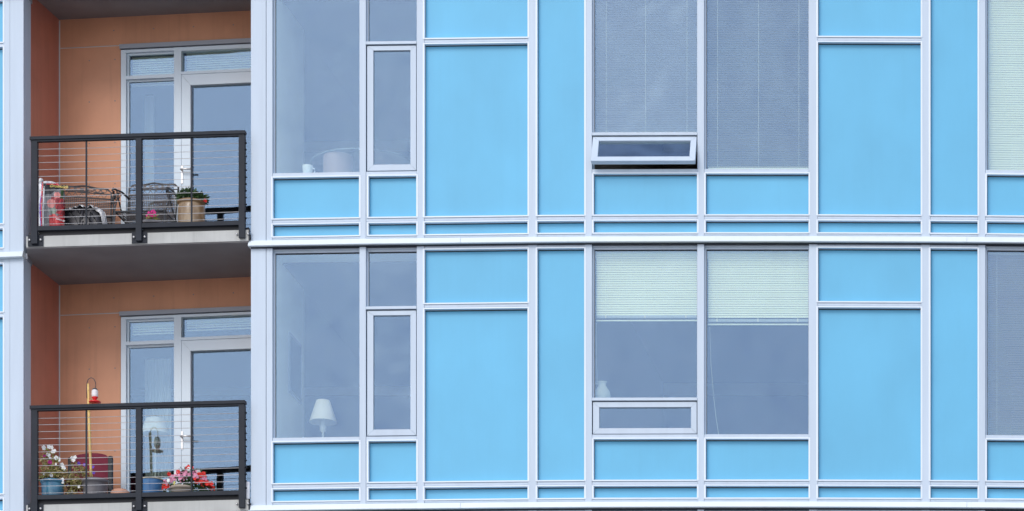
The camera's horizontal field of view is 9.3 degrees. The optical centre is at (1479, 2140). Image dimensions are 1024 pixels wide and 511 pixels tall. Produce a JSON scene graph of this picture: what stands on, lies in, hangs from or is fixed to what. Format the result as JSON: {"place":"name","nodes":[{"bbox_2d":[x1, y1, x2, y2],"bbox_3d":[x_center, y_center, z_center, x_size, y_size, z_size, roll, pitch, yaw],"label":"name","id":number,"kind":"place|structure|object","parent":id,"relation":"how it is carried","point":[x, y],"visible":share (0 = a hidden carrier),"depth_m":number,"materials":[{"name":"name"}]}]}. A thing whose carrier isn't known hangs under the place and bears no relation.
{"place":"outdoors","nodes":[
{"label":"outdoors","id":0,"kind":"place"},
{"bbox_2d":[310,148,409,171],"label":"round table","id":1,"kind":"object","parent":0,"point":[335,161],"visible":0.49,"depth_m":70.50,"materials":[{"name":"white glass"}]},
{"bbox_2d":[0,0,1023,510],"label":"apartment building","id":2,"kind":"structure","parent":0,"point":[430,304],"depth_m":70.10,"materials":[{"name":"blue glass"}]},
{"bbox_2d":[39,178,67,225],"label":"soil bag","id":3,"kind":"object","parent":2,"relation":"on","point":[51,188],"visible":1,"depth_m":70.54,"materials":[{"name":"red plastic"}]},
{"bbox_2d":[39,445,68,494],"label":"potted petunia","id":4,"kind":"object","parent":2,"relation":"on","point":[51,487],"visible":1,"depth_m":70.49,"materials":[{"name":"plant"}]},
{"bbox_2d":[62,455,108,493],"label":"potted petunia","id":5,"kind":"object","parent":2,"relation":"on","point":[96,486],"visible":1,"depth_m":70.56,"materials":[{"name":"green plant"}]},
{"bbox_2d":[86,377,95,476],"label":"bamboo pole","id":6,"kind":"object","parent":5,"relation":"in","point":[89,426],"visible":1,"depth_m":70.65,"materials":[{"name":"yellow wood"}]},
{"bbox_2d":[89,388,100,403],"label":"hummingbird feeder","id":7,"kind":"object","parent":6,"relation":"hanging from","point":[94,396],"visible":1,"depth_m":70.62,"materials":[{"name":"red plastic"}]},
{"bbox_2d":[65,204,107,224],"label":"open soil bag","id":8,"kind":"object","parent":2,"relation":"on","point":[98,214],"visible":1,"depth_m":70.68,"materials":[{"name":"black plastic"}]},
{"bbox_2d":[64,453,112,493],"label":"canvas chair","id":9,"kind":"object","parent":2,"relation":"on","point":[80,458],"visible":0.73,"depth_m":71.24,"materials":[{"name":"red fabric"}]},
{"bbox_2d":[61,185,115,223],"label":"patio chair","id":10,"kind":"object","parent":2,"relation":"on","point":[111,211],"visible":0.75,"depth_m":71.42,"materials":[{"name":"black metal"}]},
{"bbox_2d":[110,488,129,492],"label":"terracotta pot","id":11,"kind":"object","parent":2,"relation":"on","point":[121,489],"visible":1,"depth_m":70.65,"materials":[{"name":"orange ceramic"}]},
{"bbox_2d":[28,130,249,246],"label":"balcony railing","id":12,"kind":"object","parent":2,"relation":"attached to","point":[139,229],"visible":1,"depth_m":70.19,"materials":[{"name":"black metal"}]},
{"bbox_2d":[28,400,249,510],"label":"balcony railing","id":13,"kind":"object","parent":2,"relation":"attached to","point":[139,499],"visible":1,"depth_m":70.19,"materials":[{"name":"black metal"}]},
{"bbox_2d":[111,182,178,223],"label":"patio chair","id":14,"kind":"object","parent":2,"relation":"on","point":[161,212],"visible":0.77,"depth_m":71.22,"materials":[{"name":"black metal"}]},
{"bbox_2d":[145,95,153,209],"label":"curtain","id":15,"kind":"object","parent":2,"relation":"hanging from","point":[149,120],"visible":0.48,"depth_m":72.22,"materials":[{"name":"white fabric"}]},
{"bbox_2d":[143,210,161,222],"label":"potted plant","id":16,"kind":"object","parent":2,"relation":"on","point":[149,219],"visible":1,"depth_m":70.47,"materials":[{"name":"pink plant"}]},
{"bbox_2d":[121,47,183,223],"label":"balcony window","id":17,"kind":"structure","parent":2,"relation":"in","point":[126,79],"depth_m":71.59,"materials":[{"name":"white paint"}]},
{"bbox_2d":[121,315,183,491],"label":"balcony window","id":18,"kind":"structure","parent":2,"relation":"in","point":[126,345],"depth_m":71.59,"materials":[{"name":"white paint"}]},
{"bbox_2d":[143,477,162,491],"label":"blue bucket","id":19,"kind":"object","parent":2,"relation":"on","point":[152,486],"visible":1,"depth_m":70.51,"materials":[{"name":"plastic"}]},
{"bbox_2d":[132,56,173,86],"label":"venetian blind","id":20,"kind":"object","parent":2,"relation":"attached to","point":[163,59],"visible":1,"depth_m":71.74,"materials":[{"name":"white plastic"}]},
{"bbox_2d":[132,322,173,335],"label":"venetian blind","id":21,"kind":"object","parent":2,"relation":"attached to","point":[166,325],"visible":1,"depth_m":71.74,"materials":[{"name":"white plastic"}]},
{"bbox_2d":[143,416,169,476],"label":"floor lamp","id":22,"kind":"object","parent":2,"relation":"on","point":[150,424],"visible":0.93,"depth_m":71.81,"materials":[{"name":"white fabric"}]},
{"bbox_2d":[145,358,170,491],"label":"curtain","id":23,"kind":"object","parent":2,"relation":"hanging from","point":[158,380],"visible":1,"depth_m":72.21,"materials":[{"name":"white fabric"}]},
{"bbox_2d":[161,465,217,491],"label":"flower bowl","id":24,"kind":"object","parent":2,"relation":"on","point":[198,474],"visible":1,"depth_m":70.38,"materials":[{"name":"pink plant"}]},
{"bbox_2d":[174,185,209,221],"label":"potted plant","id":25,"kind":"object","parent":2,"relation":"on","point":[198,205],"visible":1,"depth_m":70.47,"materials":[{"name":"green plant"}]},
{"bbox_2d":[180,72,250,189],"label":"balcony door","id":26,"kind":"structure","parent":2,"relation":"in","point":[189,81],"depth_m":71.49,"materials":[{"name":"white paint"}]},
{"bbox_2d":[180,338,250,483],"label":"balcony door","id":27,"kind":"structure","parent":2,"relation":"in","point":[239,344],"depth_m":71.49,"materials":[{"name":"white paint"}]},
{"bbox_2d":[181,44,250,74],"bbox_3d":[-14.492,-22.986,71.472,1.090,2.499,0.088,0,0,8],"label":"transom window","id":28,"kind":"structure","parent":2,"relation":"in","point":[239,47],"depth_m":71.45,"materials":[{"name":"white paint"}]},
{"bbox_2d":[181,312,250,340],"bbox_3d":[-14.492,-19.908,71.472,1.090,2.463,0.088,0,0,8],"label":"transom window","id":29,"kind":"structure","parent":2,"relation":"in","point":[233,314],"depth_m":71.47,"materials":[{"name":"white paint"}]},
{"bbox_2d":[186,50,250,70],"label":"venetian blind","id":30,"kind":"object","parent":2,"relation":"attached to","point":[212,55],"visible":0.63,"depth_m":71.63,"materials":[{"name":"white plastic"}]},
{"bbox_2d":[186,317,250,331],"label":"venetian blind","id":31,"kind":"object","parent":2,"relation":"attached to","point":[221,321],"visible":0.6,"depth_m":71.63,"materials":[{"name":"white plastic"}]},
{"bbox_2d":[246,481,249,498],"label":"white cylinder","id":32,"kind":"object","parent":2,"relation":"on","point":[248,490],"visible":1,"depth_m":70.13,"materials":[{"name":"plastic"}]},
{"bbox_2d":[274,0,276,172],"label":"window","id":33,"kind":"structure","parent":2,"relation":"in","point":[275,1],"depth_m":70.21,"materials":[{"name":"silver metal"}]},
{"bbox_2d":[288,332,301,403],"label":"framed picture","id":34,"kind":"object","parent":2,"relation":"attached to","point":[294,368],"visible":1,"depth_m":71.11,"materials":[{"name":"blue glass"}]},
{"bbox_2d":[302,164,314,172],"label":"cup","id":35,"kind":"object","parent":2,"relation":"on","point":[308,168],"visible":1,"depth_m":70.23,"materials":[{"name":"white ceramic"}]},
{"bbox_2d":[274,250,358,437],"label":"window","id":36,"kind":"structure","parent":2,"relation":"in","point":[276,253],"depth_m":70.21,"materials":[{"name":"silver metal"}]},
{"bbox_2d":[309,399,336,436],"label":"table lamp","id":37,"kind":"object","parent":2,"relation":"on","point":[322,417],"visible":0.7,"depth_m":70.88,"materials":[{"name":"white ceramic"}]},
{"bbox_2d":[367,0,369,40],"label":"window","id":38,"kind":"structure","parent":2,"relation":"in","point":[368,1],"depth_m":70.14,"materials":[{"name":"silver metal"}]},
{"bbox_2d":[367,46,416,171],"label":"casement window","id":39,"kind":"structure","parent":2,"relation":"in","point":[412,166],"depth_m":70.09,"materials":[{"name":"silver metal"}]},
{"bbox_2d":[367,249,416,305],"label":"window","id":40,"kind":"structure","parent":2,"relation":"in","point":[369,252],"depth_m":70.14,"materials":[{"name":"silver metal"}]},
{"bbox_2d":[367,311,416,436],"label":"casement window","id":41,"kind":"structure","parent":2,"relation":"in","point":[412,431],"depth_m":70.09,"materials":[{"name":"silver metal"}]},
{"bbox_2d":[593,0,594,131],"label":"window","id":42,"kind":"structure","parent":2,"relation":"in","point":[593,0],"depth_m":70.06,"materials":[{"name":"silver metal"}]},
{"bbox_2d":[595,381,610,397],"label":"jug","id":43,"kind":"object","parent":2,"relation":"on","point":[602,391],"visible":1,"depth_m":70.12,"materials":[{"name":"white ceramic"}]},
{"bbox_2d":[591,137,696,168],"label":"awning window","id":44,"kind":"structure","parent":2,"relation":"in","point":[691,159],"depth_m":69.91,"materials":[{"name":"silver metal"}]},
{"bbox_2d":[593,247,696,397],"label":"window","id":45,"kind":"structure","parent":2,"relation":"in","point":[623,248],"depth_m":70.05,"materials":[{"name":"silver metal"}]},
{"bbox_2d":[593,402,696,434],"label":"awning window","id":46,"kind":"structure","parent":2,"relation":"in","point":[597,406],"depth_m":70.00,"materials":[{"name":"silver metal"}]},
{"bbox_2d":[596,0,696,131],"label":"venetian blind","id":47,"kind":"object","parent":2,"relation":"attached to","point":[645,66],"visible":1,"depth_m":70.13,"materials":[{"name":"grey plastic"}]},
{"bbox_2d":[596,251,696,321],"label":"venetian blind","id":48,"kind":"object","parent":2,"relation":"attached to","point":[690,312],"visible":1,"depth_m":70.13,"materials":[{"name":"white plastic"}]},
{"bbox_2d":[705,0,808,168],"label":"window","id":49,"kind":"structure","parent":2,"relation":"in","point":[705,0],"depth_m":70.05,"materials":[{"name":"silver metal"}]},
{"bbox_2d":[705,247,808,433],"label":"window","id":50,"kind":"structure","parent":2,"relation":"in","point":[706,248],"depth_m":70.05,"materials":[{"name":"silver metal"}]},
{"bbox_2d":[708,0,807,168],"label":"venetian blind","id":51,"kind":"object","parent":2,"relation":"attached to","point":[717,84],"visible":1,"depth_m":70.13,"materials":[{"name":"grey plastic"}]},
{"bbox_2d":[708,251,807,324],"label":"venetian blind","id":52,"kind":"object","parent":2,"relation":"attached to","point":[757,278],"visible":1,"depth_m":70.12,"materials":[{"name":"white plastic"}]},
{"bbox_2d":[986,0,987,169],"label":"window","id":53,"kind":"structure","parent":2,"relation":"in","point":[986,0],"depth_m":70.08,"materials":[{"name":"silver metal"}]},
{"bbox_2d":[986,248,1023,434],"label":"window","id":54,"kind":"structure","parent":2,"relation":"in","point":[987,249],"depth_m":70.09,"materials":[{"name":"silver metal"}]},
{"bbox_2d":[988,252,1023,434],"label":"venetian blind","id":55,"kind":"object","parent":2,"relation":"attached to","point":[999,258],"visible":1,"depth_m":70.16,"materials":[{"name":"grey plastic"}]},
{"bbox_2d":[988,0,1023,169],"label":"venetian blind","id":56,"kind":"object","parent":2,"relation":"attached to","point":[997,100],"visible":1,"depth_m":70.16,"materials":[{"name":"white plastic"}]}
]}

